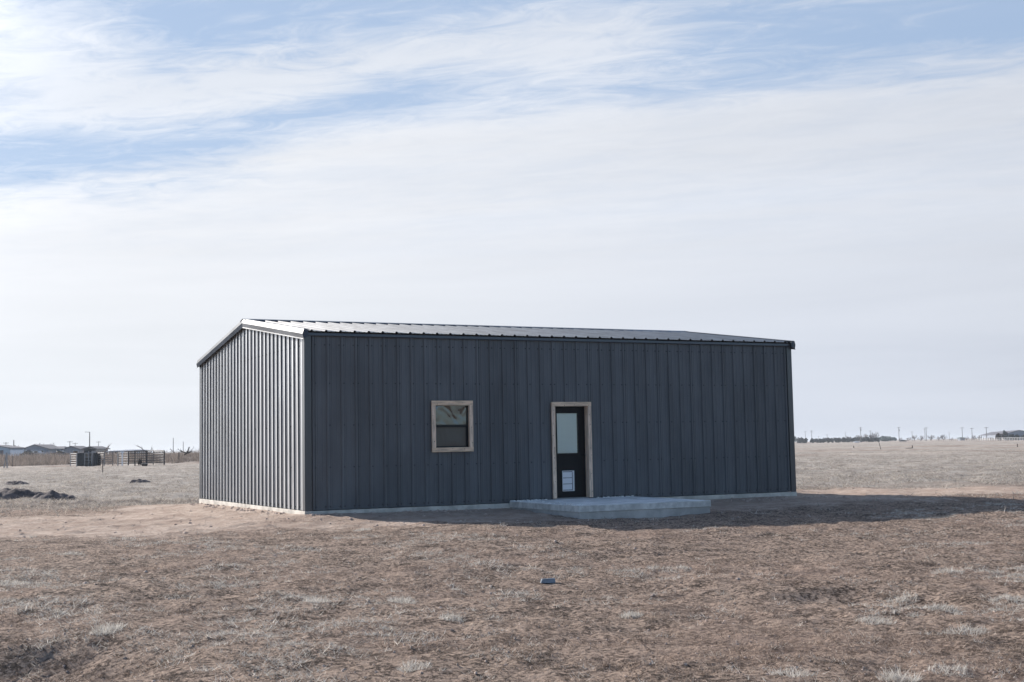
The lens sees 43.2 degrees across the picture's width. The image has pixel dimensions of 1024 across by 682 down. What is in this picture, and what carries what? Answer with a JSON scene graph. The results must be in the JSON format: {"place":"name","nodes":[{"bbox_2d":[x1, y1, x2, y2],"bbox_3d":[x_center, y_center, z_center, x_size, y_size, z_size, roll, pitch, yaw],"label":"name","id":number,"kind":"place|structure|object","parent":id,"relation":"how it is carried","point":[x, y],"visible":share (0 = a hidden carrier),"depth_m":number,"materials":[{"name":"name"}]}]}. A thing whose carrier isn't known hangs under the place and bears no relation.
{"place":"outdoors","nodes":[
{"label":"outdoors","id":0,"kind":"place"},
{"bbox_2d":[51,451,69,454],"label":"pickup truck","id":1,"kind":"object","parent":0,"point":[59,452],"visible":0.42,"depth_m":323.14,"materials":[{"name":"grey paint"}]},
{"bbox_2d":[77,449,100,465],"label":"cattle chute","id":2,"kind":"object","parent":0,"point":[89,457],"visible":0.89,"depth_m":169.37,"materials":[{"name":"black metal"}]},
{"bbox_2d":[0,438,1023,681],"bbox_3d":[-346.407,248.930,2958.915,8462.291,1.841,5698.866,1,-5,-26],"label":"ground","id":3,"kind":"structure","parent":0,"point":[200,517],"depth_m":15.25,"materials":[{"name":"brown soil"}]},
{"bbox_2d":[3,453,7,467],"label":"braced fence post","id":4,"kind":"object","parent":3,"relation":"on","point":[6,459],"visible":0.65,"depth_m":144.42,"materials":[{"name":"grey wood"}]},
{"bbox_2d":[0,445,25,455],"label":"steel shed","id":5,"kind":"structure","parent":3,"relation":"on","point":[5,449],"depth_m":339.06,"materials":[{"name":"blue"}]},
{"bbox_2d":[0,579,27,585],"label":"grass tuft","id":6,"kind":"object","parent":3,"relation":"on","point":[9,581],"visible":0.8,"depth_m":15.45,"materials":[{"name":"beige plant"}]},
{"bbox_2d":[10,450,23,455],"bbox_3d":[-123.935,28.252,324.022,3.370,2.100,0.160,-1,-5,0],"label":"trailer","id":7,"kind":"object","parent":3,"relation":"on","point":[13,452],"visible":0.51,"depth_m":323.97,"materials":[{"name":"white metal"}]},
{"bbox_2d":[5,481,28,484],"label":"dirt mound","id":8,"kind":"object","parent":3,"relation":"on","point":[14,482],"visible":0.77,"depth_m":65.30,"materials":[{"name":"soil"}]},
{"bbox_2d":[0,488,42,499],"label":"dirt mound","id":9,"kind":"object","parent":3,"relation":"on","point":[6,493],"visible":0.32,"depth_m":42.72,"materials":[{"name":"soil"}]},
{"bbox_2d":[20,452,38,455],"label":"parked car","id":10,"kind":"object","parent":3,"relation":"on","point":[28,453],"visible":0.27,"depth_m":316.12,"materials":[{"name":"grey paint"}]},
{"bbox_2d":[24,444,57,453],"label":"ranch house","id":11,"kind":"structure","parent":3,"relation":"on","point":[45,448],"depth_m":354.00,"materials":[{"name":"grey metal"}]},
{"bbox_2d":[32,490,76,500],"bbox_3d":[-15.082,5.154,42.745,2.028,0.488,1.560,-1,-5,0],"label":"dirt mound","id":12,"kind":"object","parent":3,"relation":"on","point":[52,494],"visible":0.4,"depth_m":42.40,"materials":[{"name":"soil"}]},
{"bbox_2d":[56,446,66,455],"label":"house wing","id":13,"kind":"structure","parent":3,"relation":"on","point":[60,448],"depth_m":361.90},
{"bbox_2d":[58,551,83,554],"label":"grass tuft","id":14,"kind":"object","parent":3,"relation":"on","point":[68,553],"visible":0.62,"depth_m":18.92,"materials":[{"name":"beige plant"}]},
{"bbox_2d":[70,453,76,466],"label":"corral panel","id":15,"kind":"object","parent":3,"relation":"on","point":[73,458],"visible":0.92,"depth_m":166.38,"materials":[{"name":"silver metal"}]},
{"bbox_2d":[62,446,84,453],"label":"house","id":16,"kind":"structure","parent":3,"relation":"on","point":[75,449],"depth_m":329.01,"materials":[{"name":"grey"}]},
{"bbox_2d":[81,446,109,453],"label":"barn","id":17,"kind":"structure","parent":3,"relation":"on","point":[98,449],"depth_m":310.70,"materials":[{"name":"grey paint"}]},
{"bbox_2d":[0,448,198,466],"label":"tall brown grass","id":18,"kind":"structure","parent":3,"relation":"on","point":[171,457],"depth_m":203.63,"materials":[{"name":"brown plant"}]},
{"bbox_2d":[86,624,118,635],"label":"grass tuft","id":19,"kind":"object","parent":3,"relation":"on","point":[105,630],"visible":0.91,"depth_m":11.45,"materials":[{"name":"grey plant"}]},
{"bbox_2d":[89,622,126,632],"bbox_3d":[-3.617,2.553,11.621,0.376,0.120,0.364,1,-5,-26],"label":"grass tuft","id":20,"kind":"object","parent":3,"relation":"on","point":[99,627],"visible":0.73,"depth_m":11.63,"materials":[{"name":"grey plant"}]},
{"bbox_2d":[104,452,112,465],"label":"corral panel","id":21,"kind":"object","parent":3,"relation":"on","point":[109,459],"visible":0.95,"depth_m":170.36,"materials":[{"name":"metal"}]},
{"bbox_2d":[106,450,134,453],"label":"long shed","id":22,"kind":"structure","parent":3,"relation":"on","point":[116,451],"depth_m":299.05,"materials":[{"name":"grey metal"}]},
{"bbox_2d":[117,453,127,465],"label":"corral panel","id":23,"kind":"object","parent":3,"relation":"on","point":[121,457],"visible":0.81,"depth_m":158.88,"materials":[{"name":"silver metal"}]},
{"bbox_2d":[128,451,145,464],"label":"corral panel","id":24,"kind":"object","parent":3,"relation":"on","point":[133,458],"visible":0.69,"depth_m":156.40,"materials":[{"name":"metal"}]},
{"bbox_2d":[126,479,150,483],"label":"dirt mound","id":25,"kind":"object","parent":3,"relation":"on","point":[139,481],"visible":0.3,"depth_m":65.42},
{"bbox_2d":[134,450,153,465],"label":"corral panel","id":26,"kind":"object","parent":3,"relation":"on","point":[139,455],"visible":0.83,"depth_m":154.33,"materials":[{"name":"metal"}]},
{"bbox_2d":[146,450,164,464],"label":"corral panel","id":27,"kind":"object","parent":3,"relation":"on","point":[163,462],"visible":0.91,"depth_m":155.25,"materials":[{"name":"metal"}]},
{"bbox_2d":[153,451,163,464],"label":"corral panel","id":28,"kind":"object","parent":3,"relation":"on","point":[159,453],"visible":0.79,"depth_m":161.92,"materials":[{"name":"metal"}]},
{"bbox_2d":[178,446,193,454],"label":"dead tree","id":29,"kind":"object","parent":3,"relation":"on","point":[187,452],"visible":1,"depth_m":194.31,"materials":[{"name":"grey wood"}]},
{"bbox_2d":[303,595,332,603],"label":"grass tuft","id":30,"kind":"object","parent":3,"relation":"on","point":[319,601],"visible":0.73,"depth_m":13.53,"materials":[{"name":"beige plant"}]},
{"bbox_2d":[386,595,418,603],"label":"grass tuft","id":31,"kind":"object","parent":3,"relation":"on","point":[402,599],"visible":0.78,"depth_m":13.68,"materials":[{"name":"beige plant"}]},
{"bbox_2d":[394,658,432,672],"bbox_3d":[-0.724,2.353,9.453,0.305,0.123,0.298,1,-5,-26],"label":"grass tuft","id":32,"kind":"object","parent":3,"relation":"on","point":[412,666],"visible":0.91,"depth_m":9.44,"materials":[{"name":"grey plant"}]},
{"bbox_2d":[438,612,465,622],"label":"grass tuft","id":33,"kind":"object","parent":3,"relation":"on","point":[450,616],"visible":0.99,"depth_m":12.39,"materials":[{"name":"beige plant"}]},
{"bbox_2d":[196,319,796,513],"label":"metal building","id":34,"kind":"structure","parent":3,"relation":"on","point":[309,417],"depth_m":28.60,"materials":[{"name":"painted corrugated metal"},{"name":"concrete"}]},
{"bbox_2d":[431,401,473,451],"bbox_3d":[-1.283,1.806,27.403,0.950,1.078,0.167,1,-5,-26],"label":"window","id":35,"kind":"structure","parent":34,"relation":"in","point":[449,434],"depth_m":27.41,"materials":[{"name":"beige wood"}]},
{"bbox_2d":[551,402,592,498],"bbox_3d":[1.286,2.418,28.664,0.997,2.128,0.240,1,-5,-26],"label":"door","id":36,"kind":"structure","parent":34,"relation":"in","point":[571,423],"depth_m":28.74,"materials":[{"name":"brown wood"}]},
{"bbox_2d":[0,482,1015,681],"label":"loose clods","id":37,"kind":"object","parent":3,"relation":"on","point":[373,608],"visible":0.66,"depth_m":15.86,"materials":[{"name":"brown soil"}]},
{"bbox_2d":[0,448,1023,532],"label":"field grass","id":38,"kind":"structure","parent":3,"relation":"on","point":[184,486],"depth_m":53.15,"materials":[{"name":"beige plant"}]},
{"bbox_2d":[540,578,555,582],"bbox_3d":[0.428,2.844,15.377,0.192,0.056,0.088,0,-5,-8],"label":"cinder block","id":39,"kind":"object","parent":3,"relation":"on","point":[548,580],"depth_m":15.34,"materials":[{"name":"grey concrete"}]},
{"bbox_2d":[510,495,710,518],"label":"concrete slab","id":40,"kind":"structure","parent":3,"relation":"on","point":[614,507],"depth_m":26.04,"materials":[{"name":"concrete"}]},
{"bbox_2d":[618,607,643,618],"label":"grass tuft","id":41,"kind":"object","parent":3,"relation":"on","point":[627,614],"visible":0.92,"depth_m":12.55,"materials":[{"name":"beige plant"}]},
{"bbox_2d":[663,565,690,572],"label":"grass tuft","id":42,"kind":"object","parent":3,"relation":"on","point":[677,568],"visible":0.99,"depth_m":16.31,"materials":[{"name":"beige plant"}]},
{"bbox_2d":[768,664,813,677],"bbox_3d":[1.948,2.307,9.048,0.337,0.112,0.343,-2,-5,17],"label":"grass tuft","id":43,"kind":"object","parent":3,"relation":"on","point":[793,674],"visible":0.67,"depth_m":9.05,"materials":[{"name":"grey plant"}]},
{"bbox_2d":[854,614,896,624],"bbox_3d":[3.309,2.516,11.757,0.426,0.124,0.458,1,-5,-26],"label":"grass tuft","id":44,"kind":"object","parent":3,"relation":"on","point":[870,618],"visible":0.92,"depth_m":11.72,"materials":[{"name":"grey plant"}]},
{"bbox_2d":[878,436,892,440],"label":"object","id":45,"kind":"object","parent":3,"relation":"on","point":[884,438],"visible":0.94,"depth_m":1192.70,"materials":[{"name":"plant"}]},
{"bbox_2d":[874,664,925,681],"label":"grass tuft","id":46,"kind":"object","parent":3,"relation":"on","point":[894,676],"visible":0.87,"depth_m":8.87,"materials":[{"name":"grey plant"}]},
{"bbox_2d":[880,590,919,605],"bbox_3d":[4.126,2.735,13.779,0.428,0.173,0.427,-4,-6,34],"label":"grass tuft","id":47,"kind":"object","parent":3,"relation":"on","point":[897,599],"visible":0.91,"depth_m":13.77,"materials":[{"name":"beige plant"}]},
{"bbox_2d":[921,602,964,612],"bbox_3d":[4.132,2.555,12.454,0.451,0.153,0.413,1,-5,-26],"label":"grass tuft","id":48,"kind":"object","parent":3,"relation":"on","point":[944,606],"visible":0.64,"depth_m":12.45,"materials":[{"name":"beige plant"}]},
{"bbox_2d":[930,565,964,573],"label":"grass tuft","id":49,"kind":"object","parent":3,"relation":"on","point":[946,570],"visible":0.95,"depth_m":15.63,"materials":[{"name":"beige plant"}]},
{"bbox_2d":[927,662,976,677],"bbox_3d":[3.088,2.302,9.093,0.354,0.125,0.366,1,-5,-26],"label":"grass tuft","id":50,"kind":"object","parent":3,"relation":"on","point":[952,666],"visible":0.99,"depth_m":9.09,"materials":[{"name":"grey plant"}]},
{"bbox_2d":[938,620,991,636],"bbox_3d":[3.888,2.450,11.061,0.414,0.130,0.407,1,-5,-26],"label":"grass tuft","id":51,"kind":"object","parent":3,"relation":"on","point":[964,629],"visible":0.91,"depth_m":11.05,"materials":[{"name":"grey plant"}]},
{"bbox_2d":[995,433,1003,439],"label":"cedar tree","id":52,"kind":"object","parent":3,"relation":"on","point":[998,436],"visible":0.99,"depth_m":607.66,"materials":[{"name":"grey plant"}]},
{"bbox_2d":[1003,430,1007,438],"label":"cedar tree","id":53,"kind":"object","parent":3,"relation":"on","point":[1005,434],"visible":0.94,"depth_m":622.33,"materials":[{"name":"grey plant"}]},
{"bbox_2d":[988,592,1023,603],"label":"grass tuft","id":54,"kind":"object","parent":3,"relation":"on","point":[1014,599],"visible":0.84,"depth_m":12.98,"materials":[{"name":"beige plant"}]},
{"bbox_2d":[1006,434,1014,439],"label":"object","id":55,"kind":"object","parent":3,"relation":"on","point":[1011,436],"visible":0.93,"depth_m":597.16,"materials":[{"name":"plant"}]},
{"bbox_2d":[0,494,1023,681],"bbox_3d":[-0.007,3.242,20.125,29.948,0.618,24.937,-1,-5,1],"label":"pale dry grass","id":56,"kind":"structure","parent":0,"point":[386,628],"depth_m":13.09,"materials":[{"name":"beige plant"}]},
{"bbox_2d":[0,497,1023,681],"bbox_3d":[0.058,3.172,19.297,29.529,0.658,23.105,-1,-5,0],"label":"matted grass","id":57,"kind":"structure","parent":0,"point":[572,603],"depth_m":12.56,"materials":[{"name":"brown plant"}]},
{"bbox_2d":[0,0,1023,452],"label":"sky","id":58,"kind":"structure","parent":0,"point":[841,180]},
{"bbox_2d":[979,430,1023,439],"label":"arena barn","id":59,"kind":"structure","parent":0,"point":[1014,432],"depth_m":708.22,"materials":[{"name":"grey metal"}]}
]}

